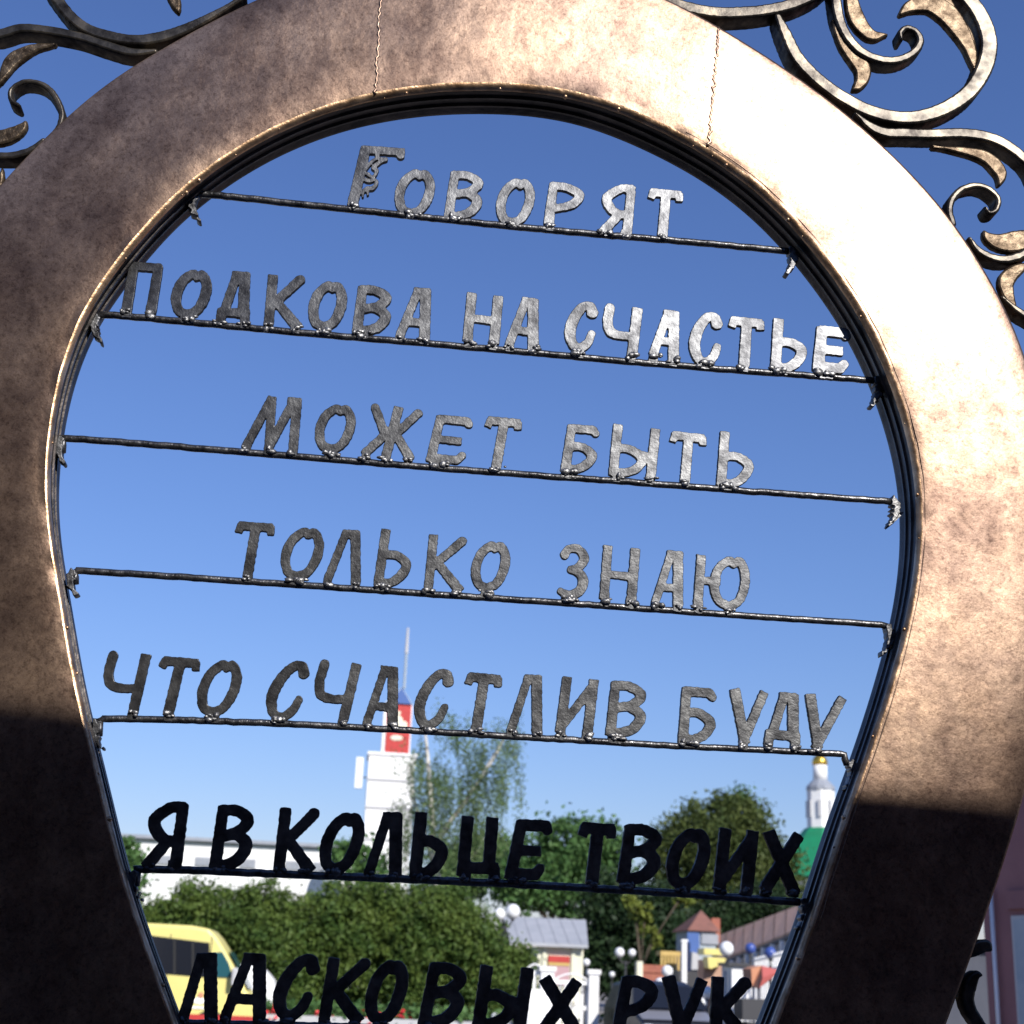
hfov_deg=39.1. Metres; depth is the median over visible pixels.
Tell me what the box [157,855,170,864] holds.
window
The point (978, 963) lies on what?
grey low building
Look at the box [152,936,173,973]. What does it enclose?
side window
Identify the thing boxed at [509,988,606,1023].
ground
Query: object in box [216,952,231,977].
door window
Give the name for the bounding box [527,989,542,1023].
white sign board
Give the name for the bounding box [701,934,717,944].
window
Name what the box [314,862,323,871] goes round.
window
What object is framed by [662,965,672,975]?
globe lamp
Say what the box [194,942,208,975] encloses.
side window
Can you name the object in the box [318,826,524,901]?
leafy tree
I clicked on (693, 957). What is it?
building
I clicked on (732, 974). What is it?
white booth
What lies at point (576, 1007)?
gate
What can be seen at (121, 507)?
sky
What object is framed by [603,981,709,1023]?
dark car
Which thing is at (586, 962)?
globe lamp
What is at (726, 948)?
globe lamp
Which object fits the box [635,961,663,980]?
brick wall
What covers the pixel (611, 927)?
leafy tree
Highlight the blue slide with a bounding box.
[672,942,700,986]
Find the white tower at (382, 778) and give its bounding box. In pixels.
[354,628,416,889]
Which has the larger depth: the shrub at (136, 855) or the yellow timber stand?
the shrub at (136, 855)
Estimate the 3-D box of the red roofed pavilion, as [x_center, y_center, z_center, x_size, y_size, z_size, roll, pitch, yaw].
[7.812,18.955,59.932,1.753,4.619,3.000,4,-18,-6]
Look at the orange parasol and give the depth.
30.96 m
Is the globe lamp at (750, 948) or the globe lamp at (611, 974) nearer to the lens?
the globe lamp at (750, 948)
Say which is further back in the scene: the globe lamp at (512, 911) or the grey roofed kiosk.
the grey roofed kiosk
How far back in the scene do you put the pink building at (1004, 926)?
13.95 m
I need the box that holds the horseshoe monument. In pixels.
[0,0,1023,1023]
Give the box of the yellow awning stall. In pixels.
[698,948,725,1014]
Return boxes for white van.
[247,965,276,1001]
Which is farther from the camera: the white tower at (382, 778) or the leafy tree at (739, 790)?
the white tower at (382, 778)
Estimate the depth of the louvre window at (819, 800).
203.69 m
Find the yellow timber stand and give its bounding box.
[656,951,680,976]
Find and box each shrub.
[122,835,160,902]
[140,874,232,929]
[205,878,334,1005]
[288,870,419,1005]
[360,869,497,1008]
[418,907,545,1020]
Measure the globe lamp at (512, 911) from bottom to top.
3.603 m
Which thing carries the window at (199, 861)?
in the white building at (197, 852)
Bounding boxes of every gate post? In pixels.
[538,966,556,1019]
[586,969,600,1023]
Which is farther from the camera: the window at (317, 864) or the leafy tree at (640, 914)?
the window at (317, 864)
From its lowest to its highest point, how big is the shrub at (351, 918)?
4.350 m
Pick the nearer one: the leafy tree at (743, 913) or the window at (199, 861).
the leafy tree at (743, 913)
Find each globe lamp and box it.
[493,904,519,940]
[583,959,589,1023]
[609,971,614,987]
[615,947,635,975]
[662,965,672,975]
[701,986,710,1011]
[719,941,733,962]
[745,943,755,1021]
[765,947,775,987]
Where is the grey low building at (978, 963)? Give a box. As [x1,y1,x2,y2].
[946,953,989,1023]
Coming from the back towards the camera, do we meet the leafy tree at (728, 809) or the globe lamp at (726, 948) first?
the leafy tree at (728, 809)
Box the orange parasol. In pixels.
[742,966,775,998]
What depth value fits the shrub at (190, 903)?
37.05 m
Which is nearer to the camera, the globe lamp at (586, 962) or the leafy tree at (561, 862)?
the globe lamp at (586, 962)
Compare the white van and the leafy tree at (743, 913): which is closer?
the white van
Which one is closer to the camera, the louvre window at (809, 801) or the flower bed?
the flower bed
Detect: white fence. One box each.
[528,963,539,988]
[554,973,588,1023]
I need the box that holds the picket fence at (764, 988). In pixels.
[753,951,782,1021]
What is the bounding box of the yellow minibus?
[148,923,252,1020]
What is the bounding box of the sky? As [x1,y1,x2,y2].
[0,0,1023,947]
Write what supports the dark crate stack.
on the road
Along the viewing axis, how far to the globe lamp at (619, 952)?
52.55 m
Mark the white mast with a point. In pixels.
(683, 960)
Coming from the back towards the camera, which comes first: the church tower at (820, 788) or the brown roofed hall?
the church tower at (820, 788)
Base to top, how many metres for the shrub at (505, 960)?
3.327 m
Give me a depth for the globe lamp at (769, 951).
34.02 m
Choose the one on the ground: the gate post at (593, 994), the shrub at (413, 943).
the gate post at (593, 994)
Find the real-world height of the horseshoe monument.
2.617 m
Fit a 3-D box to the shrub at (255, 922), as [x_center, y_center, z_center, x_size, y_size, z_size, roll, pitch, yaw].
[-6.271,11.275,37.001,4.232,4.028,3.126,4,-18,-6]
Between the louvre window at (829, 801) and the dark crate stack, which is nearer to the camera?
the dark crate stack
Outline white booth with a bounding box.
[718,962,751,1023]
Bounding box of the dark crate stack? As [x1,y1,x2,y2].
[734,998,764,1023]
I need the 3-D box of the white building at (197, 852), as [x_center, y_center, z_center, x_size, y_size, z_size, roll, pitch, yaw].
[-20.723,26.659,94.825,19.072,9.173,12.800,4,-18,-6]
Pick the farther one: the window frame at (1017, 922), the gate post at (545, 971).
the gate post at (545, 971)
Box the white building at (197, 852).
[121,834,337,961]
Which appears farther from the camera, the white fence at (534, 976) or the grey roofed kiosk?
the grey roofed kiosk
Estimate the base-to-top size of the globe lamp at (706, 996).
1.605 m
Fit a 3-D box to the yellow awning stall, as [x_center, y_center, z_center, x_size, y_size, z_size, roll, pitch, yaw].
[6.616,16.024,48.008,0.792,2.784,1.450,4,-18,-6]
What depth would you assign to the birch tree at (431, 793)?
70.83 m
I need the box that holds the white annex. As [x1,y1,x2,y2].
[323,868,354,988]
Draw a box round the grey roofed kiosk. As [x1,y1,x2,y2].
[498,916,587,1023]
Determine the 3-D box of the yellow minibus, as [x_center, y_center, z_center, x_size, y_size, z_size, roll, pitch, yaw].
[-8.098,9.911,30.363,5.662,2.381,2.260,4,-18,-6]
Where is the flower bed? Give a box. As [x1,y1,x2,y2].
[266,995,604,1023]
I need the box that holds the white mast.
[680,939,687,983]
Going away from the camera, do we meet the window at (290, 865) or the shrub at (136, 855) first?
the shrub at (136, 855)
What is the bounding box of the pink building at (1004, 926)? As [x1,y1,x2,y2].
[984,796,1023,1023]
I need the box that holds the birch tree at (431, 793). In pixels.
[381,697,528,901]
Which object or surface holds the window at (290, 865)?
in the white building at (197, 852)
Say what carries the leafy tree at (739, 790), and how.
on the ground
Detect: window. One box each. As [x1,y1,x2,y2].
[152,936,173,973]
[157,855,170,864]
[176,940,191,974]
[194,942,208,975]
[195,856,209,866]
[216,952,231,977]
[240,859,255,868]
[285,860,299,870]
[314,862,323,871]
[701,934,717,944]
[808,800,811,816]
[818,799,821,816]
[828,800,831,813]
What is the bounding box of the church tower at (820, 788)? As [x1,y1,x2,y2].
[793,756,834,892]
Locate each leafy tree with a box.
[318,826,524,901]
[471,801,645,919]
[561,859,716,1000]
[621,894,696,963]
[636,782,813,927]
[676,876,804,956]
[726,780,760,864]
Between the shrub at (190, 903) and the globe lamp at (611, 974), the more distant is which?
the globe lamp at (611, 974)
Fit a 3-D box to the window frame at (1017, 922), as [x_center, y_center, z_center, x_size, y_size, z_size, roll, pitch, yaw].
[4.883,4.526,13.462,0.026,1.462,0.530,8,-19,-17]
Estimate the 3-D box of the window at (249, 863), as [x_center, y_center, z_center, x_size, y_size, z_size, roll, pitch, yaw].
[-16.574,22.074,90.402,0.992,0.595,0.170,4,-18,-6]
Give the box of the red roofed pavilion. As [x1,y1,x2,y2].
[672,910,720,970]
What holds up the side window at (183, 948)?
in the yellow minibus
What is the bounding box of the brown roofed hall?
[717,906,797,1023]
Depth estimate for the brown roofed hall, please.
50.79 m
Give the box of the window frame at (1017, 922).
[1011,915,1023,1023]
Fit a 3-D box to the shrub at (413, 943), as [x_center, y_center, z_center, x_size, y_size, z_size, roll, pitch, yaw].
[-2.040,11.496,37.526,3.472,4.269,3.635,-3,-19,16]
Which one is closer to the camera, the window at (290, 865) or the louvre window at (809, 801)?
the window at (290, 865)

